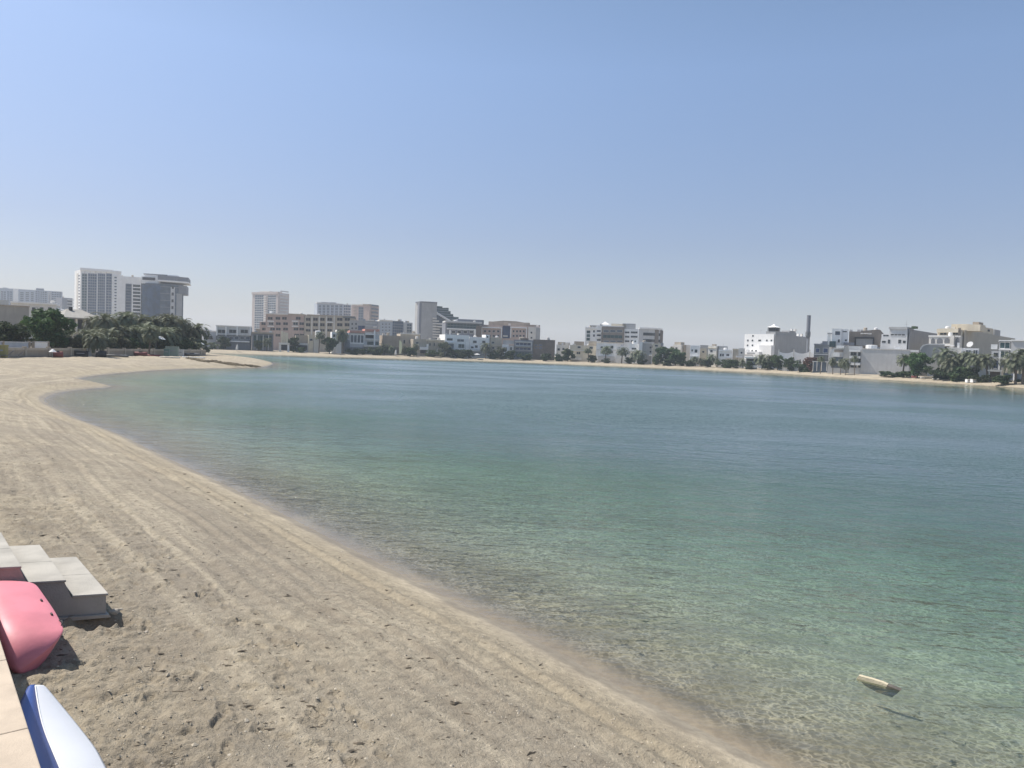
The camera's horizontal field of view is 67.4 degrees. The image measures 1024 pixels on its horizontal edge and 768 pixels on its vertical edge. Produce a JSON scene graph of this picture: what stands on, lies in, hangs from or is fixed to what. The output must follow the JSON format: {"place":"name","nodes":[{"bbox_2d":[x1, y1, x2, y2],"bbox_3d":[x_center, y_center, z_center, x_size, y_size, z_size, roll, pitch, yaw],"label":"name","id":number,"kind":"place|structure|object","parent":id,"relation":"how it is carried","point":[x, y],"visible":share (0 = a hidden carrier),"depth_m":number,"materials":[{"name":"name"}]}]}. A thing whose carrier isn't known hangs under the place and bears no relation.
{"place":"outdoors","nodes":[
{"label":"outdoors","id":0,"kind":"place"},
{"bbox_2d":[0,300,29,341],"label":"flat house","id":1,"kind":"structure","parent":0,"point":[13,314],"depth_m":215.50,"materials":[{"name":"beige concrete"}]},
{"bbox_2d":[60,307,99,337],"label":"pavilion house","id":2,"kind":"structure","parent":0,"point":[76,316],"depth_m":217.95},
{"bbox_2d":[379,331,420,354],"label":"beige houses","id":3,"kind":"structure","parent":0,"point":[404,338],"depth_m":381.01,"materials":[{"name":"paint"}]},
{"bbox_2d":[415,301,458,339],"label":"sail tower","id":4,"kind":"structure","parent":0,"point":[430,317],"depth_m":518.94,"materials":[{"name":"stone"}]},
{"bbox_2d":[0,346,1023,767],"bbox_3d":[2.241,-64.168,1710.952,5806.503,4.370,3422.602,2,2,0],"label":"beach ground","id":5,"kind":"structure","parent":0,"point":[734,716],"depth_m":12.89,"materials":[{"name":"sand"}]},
{"bbox_2d":[0,341,31,347],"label":"screen fence","id":6,"kind":"object","parent":5,"relation":"on","point":[17,344],"visible":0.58,"depth_m":112.92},
{"bbox_2d":[0,321,36,345],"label":"broadleaf tree","id":7,"kind":"object","parent":5,"relation":"on","point":[15,333],"visible":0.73,"depth_m":117.78,"materials":[{"name":"green plant"}]},
{"bbox_2d":[0,641,40,767],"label":"promenade wall","id":8,"kind":"structure","parent":5,"relation":"on","point":[17,749],"depth_m":5.07,"materials":[{"name":"beige paint"}]},
{"bbox_2d":[0,581,62,673],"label":"kayak","id":9,"kind":"object","parent":5,"relation":"on","point":[31,629],"visible":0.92,"depth_m":8.15,"materials":[{"name":"pink plastic"}]},
{"bbox_2d":[0,287,62,304],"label":"apartment block","id":10,"kind":"structure","parent":5,"relation":"on","point":[40,295],"depth_m":1018.36,"materials":[{"name":"white concrete"}]},
{"bbox_2d":[10,295,63,337],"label":"villa","id":11,"kind":"object","parent":5,"relation":"on","point":[43,306],"visible":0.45,"depth_m":264.53,"materials":[{"name":"beige concrete"}]},
{"bbox_2d":[32,341,49,347],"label":"screen fence","id":12,"kind":"object","parent":5,"relation":"on","point":[39,344],"visible":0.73,"depth_m":118.65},
{"bbox_2d":[19,307,77,347],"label":"broadleaf tree","id":13,"kind":"object","parent":5,"relation":"on","point":[44,325],"visible":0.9,"depth_m":128.37,"materials":[{"name":"green plant"}]},
{"bbox_2d":[0,532,110,620],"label":"concrete steps","id":14,"kind":"structure","parent":5,"relation":"on","point":[68,586],"depth_m":9.67,"materials":[{"name":"concrete"}]},
{"bbox_2d":[20,684,105,767],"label":"paddle board","id":15,"kind":"object","parent":5,"relation":"on","point":[59,738],"visible":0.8,"depth_m":6.17,"materials":[{"name":"plastic"}]},
{"bbox_2d":[56,297,73,309],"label":"unfinished block","id":16,"kind":"structure","parent":5,"relation":"on","point":[65,303],"depth_m":901.07,"materials":[{"name":"concrete"}]},
{"bbox_2d":[63,334,93,347],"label":"garden shrub","id":17,"kind":"object","parent":5,"relation":"on","point":[78,339],"visible":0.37,"depth_m":130.83,"materials":[{"name":"green plant"}]},
{"bbox_2d":[71,328,102,347],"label":"date palm","id":18,"kind":"object","parent":5,"relation":"on","point":[87,332],"visible":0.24,"depth_m":135.40,"materials":[{"name":"green plant"}]},
{"bbox_2d":[81,315,103,333],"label":"date palm","id":19,"kind":"object","parent":5,"relation":"on","point":[87,326],"visible":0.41,"depth_m":152.20,"materials":[{"name":"green plant"}]},
{"bbox_2d":[82,333,108,352],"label":"date palm","id":20,"kind":"object","parent":5,"relation":"on","point":[96,342],"visible":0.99,"depth_m":127.65,"materials":[{"name":"green plant"}]},
{"bbox_2d":[74,268,120,321],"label":"glass tower","id":21,"kind":"structure","parent":5,"relation":"on","point":[95,290],"depth_m":644.44,"materials":[{"name":"white concrete"}]},
{"bbox_2d":[89,311,121,333],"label":"date palm","id":22,"kind":"object","parent":5,"relation":"on","point":[100,324],"visible":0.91,"depth_m":147.56,"materials":[{"name":"green plant"}]},
{"bbox_2d":[8,346,207,357],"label":"beach wall","id":23,"kind":"structure","parent":5,"relation":"on","point":[44,352],"depth_m":123.90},
{"bbox_2d":[101,336,118,348],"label":"garden shrub","id":24,"kind":"object","parent":5,"relation":"on","point":[113,344],"visible":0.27,"depth_m":139.90,"materials":[{"name":"green plant"}]},
{"bbox_2d":[103,333,131,348],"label":"garden shrub","id":25,"kind":"object","parent":5,"relation":"on","point":[124,341],"visible":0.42,"depth_m":143.30,"materials":[{"name":"green plant"}]},
{"bbox_2d":[112,311,137,326],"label":"date palm","id":26,"kind":"object","parent":5,"relation":"on","point":[126,318],"visible":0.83,"depth_m":157.94,"materials":[{"name":"green plant"}]},
{"bbox_2d":[118,325,142,343],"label":"date palm","id":27,"kind":"object","parent":5,"relation":"on","point":[138,335],"visible":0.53,"depth_m":152.25,"materials":[{"name":"green plant"}]},
{"bbox_2d":[131,314,154,328],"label":"date palm","id":28,"kind":"object","parent":5,"relation":"on","point":[141,319],"visible":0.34,"depth_m":166.82,"materials":[{"name":"green plant"}]},
{"bbox_2d":[140,326,162,353],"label":"date palm","id":29,"kind":"object","parent":5,"relation":"on","point":[150,336],"visible":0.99,"depth_m":147.59,"materials":[{"name":"green plant"}]},
{"bbox_2d":[116,273,190,320],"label":"hotel","id":30,"kind":"structure","parent":5,"relation":"on","point":[151,294],"depth_m":562.57,"materials":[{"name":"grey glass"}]},
{"bbox_2d":[154,327,176,346],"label":"date palm","id":31,"kind":"object","parent":5,"relation":"on","point":[167,337],"visible":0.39,"depth_m":164.20,"materials":[{"name":"green plant"}]},
{"bbox_2d":[161,314,186,335],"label":"date palm","id":32,"kind":"object","parent":5,"relation":"on","point":[172,319],"visible":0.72,"depth_m":174.52,"materials":[{"name":"green plant"}]},
{"bbox_2d":[176,336,193,349],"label":"garden shrub","id":33,"kind":"object","parent":5,"relation":"on","point":[187,344],"visible":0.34,"depth_m":173.22,"materials":[{"name":"green plant"}]},
{"bbox_2d":[186,323,211,348],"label":"date palm","id":34,"kind":"object","parent":5,"relation":"on","point":[199,332],"visible":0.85,"depth_m":185.95,"materials":[{"name":"green plant"}]},
{"bbox_2d":[186,357,260,366],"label":"tide weed","id":35,"kind":"object","parent":5,"relation":"on","point":[229,363],"visible":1,"depth_m":141.85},
{"bbox_2d":[217,336,231,349],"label":"broadleaf tree","id":36,"kind":"object","parent":5,"relation":"on","point":[223,340],"visible":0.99,"depth_m":348.25,"materials":[{"name":"green plant"}]},
{"bbox_2d":[216,325,251,349],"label":"terrace house","id":37,"kind":"structure","parent":5,"relation":"on","point":[241,336],"depth_m":353.90,"materials":[{"name":"paint"}]},
{"bbox_2d":[252,331,273,350],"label":"glass house","id":38,"kind":"structure","parent":5,"relation":"on","point":[258,336],"depth_m":353.57,"materials":[{"name":"stone"}]},
{"bbox_2d":[251,291,288,345],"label":"apartment tower","id":39,"kind":"structure","parent":5,"relation":"on","point":[264,303],"depth_m":890.03,"materials":[{"name":"white concrete"}]},
{"bbox_2d":[256,311,306,350],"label":"apartment complex","id":40,"kind":"structure","parent":5,"relation":"on","point":[291,325],"depth_m":411.51,"materials":[{"name":"beige concrete"}]},
{"bbox_2d":[279,331,289,351],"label":"cream gateway","id":41,"kind":"object","parent":5,"relation":"on","point":[284,344],"visible":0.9,"depth_m":350.06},
{"bbox_2d":[288,337,299,351],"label":"broadleaf tree","id":42,"kind":"object","parent":5,"relation":"on","point":[292,341],"visible":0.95,"depth_m":351.85,"materials":[{"name":"green plant"}]},
{"bbox_2d":[295,331,319,352],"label":"cream villa","id":43,"kind":"object","parent":5,"relation":"on","point":[309,343],"visible":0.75,"depth_m":357.44,"materials":[{"name":"paint"}]},
{"bbox_2d":[304,314,355,351],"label":"apartment complex","id":44,"kind":"structure","parent":5,"relation":"on","point":[326,325],"depth_m":413.65,"materials":[{"name":"beige concrete"}]},
{"bbox_2d":[321,337,339,353],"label":"broadleaf tree","id":45,"kind":"object","parent":5,"relation":"on","point":[330,343],"visible":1,"depth_m":352.97,"materials":[{"name":"green plant"}]},
{"bbox_2d":[314,302,350,315],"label":"apartment block","id":46,"kind":"structure","parent":5,"relation":"on","point":[328,308],"depth_m":804.84,"materials":[{"name":"white concrete"}]},
{"bbox_2d":[330,330,344,353],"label":"white villa","id":47,"kind":"object","parent":5,"relation":"on","point":[338,348],"visible":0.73,"depth_m":361.24,"materials":[{"name":"paint"}]},
{"bbox_2d":[336,329,348,353],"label":"date palm","id":48,"kind":"object","parent":5,"relation":"on","point":[342,335],"visible":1,"depth_m":356.60,"materials":[{"name":"green plant"}]},
{"bbox_2d":[6,438,686,767],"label":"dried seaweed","id":49,"kind":"object","parent":5,"relation":"on","point":[453,703],"visible":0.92,"depth_m":8.35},
{"bbox_2d":[344,329,380,353],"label":"salmon roof house","id":50,"kind":"structure","parent":5,"relation":"on","point":[362,339],"depth_m":368.56,"materials":[{"name":"paint"}]},
{"bbox_2d":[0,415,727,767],"bbox_3d":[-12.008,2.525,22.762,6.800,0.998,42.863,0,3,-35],"label":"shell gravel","id":51,"kind":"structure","parent":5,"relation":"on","point":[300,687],"depth_m":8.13,"materials":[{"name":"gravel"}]},
{"bbox_2d":[349,319,379,333],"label":"grey office","id":52,"kind":"structure","parent":5,"relation":"on","point":[356,325],"depth_m":396.67,"materials":[{"name":"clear concrete"}]},
{"bbox_2d":[351,304,378,320],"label":"apartment block","id":53,"kind":"structure","parent":5,"relation":"on","point":[361,312],"depth_m":783.36,"materials":[{"name":"concrete"}]},
{"bbox_2d":[376,319,412,335],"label":"office block","id":54,"kind":"structure","parent":5,"relation":"on","point":[394,328],"depth_m":563.22,"materials":[{"name":"concrete"}]},
{"bbox_2d":[409,336,444,356],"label":"beige villa","id":55,"kind":"object","parent":5,"relation":"on","point":[427,344],"visible":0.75,"depth_m":378.61,"materials":[{"name":"clear concrete"}]},
{"bbox_2d":[438,342,451,356],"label":"garden shrub","id":56,"kind":"object","parent":5,"relation":"on","point":[444,345],"visible":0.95,"depth_m":373.70,"materials":[{"name":"green plant"}]},
{"bbox_2d":[439,333,468,357],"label":"white villa","id":57,"kind":"object","parent":5,"relation":"on","point":[458,341],"visible":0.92,"depth_m":383.81,"materials":[{"name":"paint"}]},
{"bbox_2d":[442,319,483,336],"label":"glass offices","id":58,"kind":"structure","parent":5,"relation":"on","point":[471,327],"depth_m":428.79,"materials":[{"name":"stone"}]},
{"bbox_2d":[469,335,489,357],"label":"white villa","id":59,"kind":"object","parent":5,"relation":"on","point":[474,344],"visible":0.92,"depth_m":389.47,"materials":[{"name":"paint"}]},
{"bbox_2d":[489,336,501,358],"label":"beige villa","id":60,"kind":"object","parent":5,"relation":"on","point":[495,342],"visible":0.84,"depth_m":391.35,"materials":[{"name":"clear concrete"}]},
{"bbox_2d":[481,321,539,345],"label":"long hotel","id":61,"kind":"structure","parent":5,"relation":"on","point":[509,330],"depth_m":437.43,"materials":[{"name":"beige concrete"}]},
{"bbox_2d":[514,337,554,359],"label":"brown villa","id":62,"kind":"object","parent":5,"relation":"on","point":[523,346],"visible":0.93,"depth_m":392.14,"materials":[{"name":"concrete"}]},
{"bbox_2d":[569,341,596,361],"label":"beige villa","id":63,"kind":"object","parent":5,"relation":"on","point":[577,347],"visible":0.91,"depth_m":385.96,"materials":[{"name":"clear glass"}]},
{"bbox_2d":[596,343,616,362],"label":"white villa","id":64,"kind":"object","parent":5,"relation":"on","point":[600,356],"visible":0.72,"depth_m":379.46,"materials":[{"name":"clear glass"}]},
{"bbox_2d":[585,322,662,363],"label":"office block","id":65,"kind":"structure","parent":5,"relation":"on","point":[624,334],"depth_m":409.24,"materials":[{"name":"white concrete"}]},
{"bbox_2d":[617,339,638,363],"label":"white villa","id":66,"kind":"object","parent":5,"relation":"on","point":[634,345],"visible":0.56,"depth_m":375.52,"materials":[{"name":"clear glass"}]},
{"bbox_2d":[629,349,646,362],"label":"date palm","id":67,"kind":"object","parent":5,"relation":"on","point":[634,356],"visible":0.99,"depth_m":362.05,"materials":[{"name":"green plant"}]},
{"bbox_2d":[639,340,651,363],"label":"grey villa","id":68,"kind":"object","parent":5,"relation":"on","point":[645,346],"visible":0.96,"depth_m":370.77,"materials":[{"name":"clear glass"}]},
{"bbox_2d":[655,346,674,360],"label":"broadleaf tree","id":69,"kind":"object","parent":5,"relation":"on","point":[664,351],"visible":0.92,"depth_m":357.83,"materials":[{"name":"green plant"}]},
{"bbox_2d":[667,348,685,365],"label":"broadleaf tree","id":70,"kind":"object","parent":5,"relation":"on","point":[676,353],"visible":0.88,"depth_m":354.06,"materials":[{"name":"green plant"}]},
{"bbox_2d":[690,345,699,365],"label":"white house","id":71,"kind":"structure","parent":5,"relation":"on","point":[694,351],"depth_m":359.45,"materials":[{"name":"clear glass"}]},
{"bbox_2d":[708,344,718,366],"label":"cream house","id":72,"kind":"structure","parent":5,"relation":"on","point":[713,349],"depth_m":353.48,"materials":[{"name":"paint"}]},
{"bbox_2d":[718,343,731,366],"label":"white house","id":73,"kind":"structure","parent":5,"relation":"on","point":[724,352],"depth_m":348.32,"materials":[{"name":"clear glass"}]},
{"bbox_2d":[744,324,809,368],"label":"apartment block","id":74,"kind":"structure","parent":5,"relation":"on","point":[772,340],"depth_m":362.50,"materials":[{"name":"white concrete"}]},
{"bbox_2d":[770,354,784,369],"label":"broadleaf tree","id":75,"kind":"object","parent":5,"relation":"on","point":[777,361],"visible":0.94,"depth_m":316.65,"materials":[{"name":"green plant"}]},
{"bbox_2d":[783,357,795,370],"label":"broadleaf tree","id":76,"kind":"object","parent":5,"relation":"on","point":[789,362],"visible":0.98,"depth_m":309.29,"materials":[{"name":"green plant"}]},
{"bbox_2d":[778,349,813,369],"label":"scalloped wall","id":77,"kind":"structure","parent":5,"relation":"on","point":[796,355],"depth_m":319.51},
{"bbox_2d":[805,315,810,352],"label":"telecom mast","id":78,"kind":"object","parent":5,"relation":"on","point":[807,332],"visible":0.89,"depth_m":326.38,"materials":[{"name":"grey metal"}]},
{"bbox_2d":[812,361,828,372],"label":"glass fence","id":79,"kind":"object","parent":5,"relation":"on","point":[816,367],"visible":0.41,"depth_m":290.78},
{"bbox_2d":[814,341,828,360],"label":"grey villa","id":80,"kind":"object","parent":5,"relation":"on","point":[821,349],"visible":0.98,"depth_m":294.98,"materials":[{"name":"stone"}]},
{"bbox_2d":[827,345,848,372],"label":"curved villa","id":81,"kind":"object","parent":5,"relation":"on","point":[839,352],"visible":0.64,"depth_m":284.19,"materials":[{"name":"paint"}]},
{"bbox_2d":[827,329,853,359],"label":"white villa","id":82,"kind":"object","parent":5,"relation":"on","point":[836,337],"visible":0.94,"depth_m":304.50,"materials":[{"name":"paint"}]},
{"bbox_2d":[849,327,882,347],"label":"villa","id":83,"kind":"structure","parent":5,"relation":"on","point":[864,337],"depth_m":309.02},
{"bbox_2d":[848,345,918,375],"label":"blank villa","id":84,"kind":"object","parent":5,"relation":"on","point":[874,359],"visible":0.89,"depth_m":272.38,"materials":[{"name":"paint"}]},
{"bbox_2d":[881,323,936,374],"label":"grey villa","id":85,"kind":"object","parent":5,"relation":"on","point":[908,338],"visible":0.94,"depth_m":281.23,"materials":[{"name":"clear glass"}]},
{"bbox_2d":[902,352,933,377],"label":"broadleaf tree","id":86,"kind":"object","parent":5,"relation":"on","point":[917,361],"visible":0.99,"depth_m":240.17,"materials":[{"name":"green plant"}]},
{"bbox_2d":[920,344,944,369],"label":"rounded villa","id":87,"kind":"object","parent":5,"relation":"on","point":[928,349],"visible":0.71,"depth_m":247.35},
{"bbox_2d":[923,366,947,378],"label":"garden shrub","id":88,"kind":"object","parent":5,"relation":"on","point":[931,371],"visible":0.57,"depth_m":233.62,"materials":[{"name":"green plant"}]},
{"bbox_2d":[931,347,957,368],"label":"date palm","id":89,"kind":"object","parent":5,"relation":"on","point":[942,355],"visible":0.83,"depth_m":233.68,"materials":[{"name":"green plant"}]},
{"bbox_2d":[939,358,961,373],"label":"date palm","id":90,"kind":"object","parent":5,"relation":"on","point":[946,365],"visible":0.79,"depth_m":229.30,"materials":[{"name":"green plant"}]},
{"bbox_2d":[947,352,965,367],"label":"date palm","id":91,"kind":"object","parent":5,"relation":"on","point":[956,356],"visible":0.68,"depth_m":229.39,"materials":[{"name":"green plant"}]},
{"bbox_2d":[947,365,973,380],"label":"garden shrub","id":92,"kind":"object","parent":5,"relation":"on","point":[955,377],"visible":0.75,"depth_m":224.75,"materials":[{"name":"green plant"}]},
{"bbox_2d":[957,367,980,379],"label":"garden shrub","id":93,"kind":"object","parent":5,"relation":"on","point":[970,372],"visible":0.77,"depth_m":222.27,"materials":[{"name":"green plant"}]},
{"bbox_2d":[927,322,1014,376],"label":"arched villa","id":94,"kind":"object","parent":5,"relation":"on","point":[981,336],"visible":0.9,"depth_m":269.65,"materials":[{"name":"beige concrete"}]},
{"bbox_2d":[963,353,984,374],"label":"date palm","id":95,"kind":"object","parent":5,"relation":"on","point":[973,359],"visible":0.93,"depth_m":220.23,"materials":[{"name":"green plant"}]},
{"bbox_2d":[970,374,991,382],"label":"garden shrub","id":96,"kind":"object","parent":5,"relation":"on","point":[983,378],"visible":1,"depth_m":217.09,"materials":[{"name":"green plant"}]},
{"bbox_2d":[975,354,998,377],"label":"date palm","id":97,"kind":"object","parent":5,"relation":"on","point":[986,362],"visible":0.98,"depth_m":217.36,"materials":[{"name":"green plant"}]},
{"bbox_2d":[990,340,1010,371],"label":"modern villa","id":98,"kind":"object","parent":5,"relation":"on","point":[1004,346],"visible":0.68,"depth_m":221.60,"materials":[{"name":"paint"}]},
{"bbox_2d":[991,375,1020,384],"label":"garden shrub","id":99,"kind":"object","parent":5,"relation":"on","point":[1003,379],"visible":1,"depth_m":206.78,"materials":[{"name":"green plant"}]},
{"bbox_2d":[998,352,1023,383],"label":"date palm","id":100,"kind":"object","parent":5,"relation":"on","point":[1016,364],"visible":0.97,"depth_m":204.64,"materials":[{"name":"green plant"}]},
{"bbox_2d":[1001,340,1023,381],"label":"pale villa","id":101,"kind":"object","parent":5,"relation":"on","point":[1016,344],"visible":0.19,"depth_m":215.78,"materials":[{"name":"paint"}]},
{"bbox_2d":[0,0,1023,357],"label":"sky","id":102,"kind":"structure","parent":0,"point":[701,172],"materials":[{"name":"blue"}]},
{"bbox_2d":[44,353,1023,767],"bbox_3d":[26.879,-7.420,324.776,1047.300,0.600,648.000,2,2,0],"label":"lagoon water","id":103,"kind":"structure","parent":0,"point":[960,431],"depth_m":39.32,"materials":[{"name":"liquid"}]},
{"bbox_2d":[856,675,901,696],"bbox_3d":[5.193,4.281,10.884,0.580,0.172,0.095,4,3,38],"label":"buoy","id":104,"kind":"object","parent":103,"relation":"on","point":[879,686],"visible":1,"depth_m":10.85,"materials":[{"name":"beige plastic"}]},
{"bbox_2d":[556,342,569,355],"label":"cream house","id":105,"kind":"structure","parent":0,"point":[561,346],"depth_m":392.56,"materials":[{"name":"beige concrete"}]},
{"bbox_2d":[670,342,689,364],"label":"tall house","id":106,"kind":"structure","parent":0,"point":[681,346],"depth_m":373.34,"materials":[{"name":"paint"}]},
{"bbox_2d":[732,348,744,367],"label":"grey house","id":107,"kind":"structure","parent":0,"point":[738,354],"depth_m":346.10,"materials":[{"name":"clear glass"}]},
{"bbox_2d":[947,342,978,366],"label":"white house","id":108,"kind":"structure","parent":0,"point":[969,344],"depth_m":239.44,"materials":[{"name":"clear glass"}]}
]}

